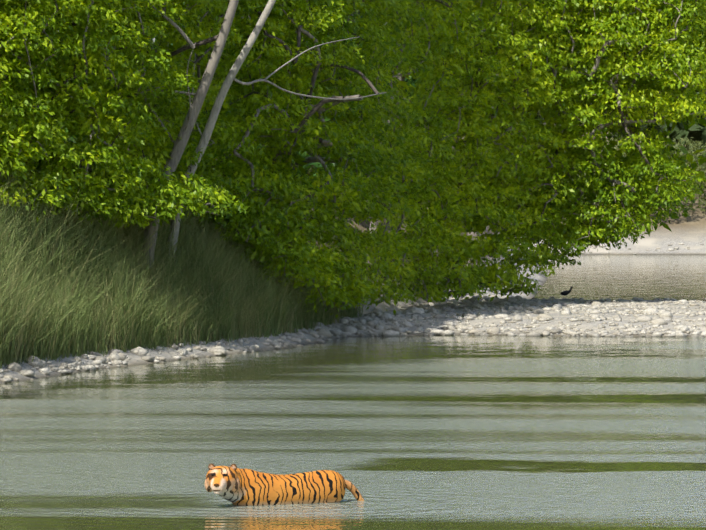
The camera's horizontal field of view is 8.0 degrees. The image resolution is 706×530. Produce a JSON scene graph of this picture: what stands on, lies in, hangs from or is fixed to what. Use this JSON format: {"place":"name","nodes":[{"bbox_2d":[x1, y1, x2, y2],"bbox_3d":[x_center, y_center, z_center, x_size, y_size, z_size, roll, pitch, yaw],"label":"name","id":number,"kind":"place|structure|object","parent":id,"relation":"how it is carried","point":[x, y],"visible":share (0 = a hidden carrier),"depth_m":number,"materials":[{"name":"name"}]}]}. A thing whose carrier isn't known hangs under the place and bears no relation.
{"place":"outdoors","nodes":[
{"label":"outdoors","id":0,"kind":"place"},
{"bbox_2d":[0,255,705,529],"bbox_3d":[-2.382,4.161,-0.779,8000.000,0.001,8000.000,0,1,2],"label":"river water","id":1,"kind":"structure","parent":0,"point":[461,432],"depth_m":73.59,"materials":[{"name":"green liquid"}]},
{"bbox_2d":[204,463,363,505],"bbox_3d":[-0.680,2.789,58.767,2.539,1.028,0.523,-1,2,-35],"label":"tiger","id":2,"kind":"object","parent":1,"relation":"in","point":[233,484],"visible":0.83,"depth_m":58.44},
{"bbox_2d":[560,286,573,295],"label":"bird","id":3,"kind":"object","parent":1,"relation":"in","point":[564,293],"visible":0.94,"depth_m":128.69},
{"bbox_2d":[0,108,705,382],"bbox_3d":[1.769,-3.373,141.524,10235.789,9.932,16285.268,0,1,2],"label":"riverbank","id":4,"kind":"structure","parent":0,"point":[690,231],"depth_m":118.75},
{"bbox_2d":[0,138,377,368],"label":"bank grass","id":5,"kind":"structure","parent":4,"relation":"on","point":[202,284],"depth_m":98.72,"materials":[{"name":"green plant"}]},
{"bbox_2d":[0,0,705,317],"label":"tree","id":6,"kind":"object","parent":4,"relation":"on","point":[176,191],"depth_m":112.74,"materials":[{"name":"green plant"}]},
{"bbox_2d":[0,0,705,245],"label":"tree crown leaves","id":7,"kind":"object","parent":6,"relation":"on","point":[538,120],"visible":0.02,"depth_m":124.12,"materials":[{"name":"green plant"}]},
{"bbox_2d":[0,241,705,383],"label":"river cobbles","id":8,"kind":"object","parent":4,"relation":"on","point":[117,356],"visible":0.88,"depth_m":112.08,"materials":[{"name":"grey stone"}]},
{"bbox_2d":[17,0,700,187],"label":"wood","id":9,"kind":"object","parent":4,"relation":"on","point":[304,155],"depth_m":173.35,"materials":[{"name":"green plant"}]},
{"bbox_2d":[185,0,705,155],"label":"tree leaves","id":10,"kind":"object","parent":9,"relation":"on","point":[696,132],"visible":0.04,"depth_m":249.16,"materials":[{"name":"green plant"}]},
{"bbox_2d":[216,124,705,215],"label":"bank scrub leaves","id":11,"kind":"object","parent":4,"relation":"on","point":[691,150],"visible":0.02,"depth_m":203.23,"materials":[{"name":"green plant"}]}
]}

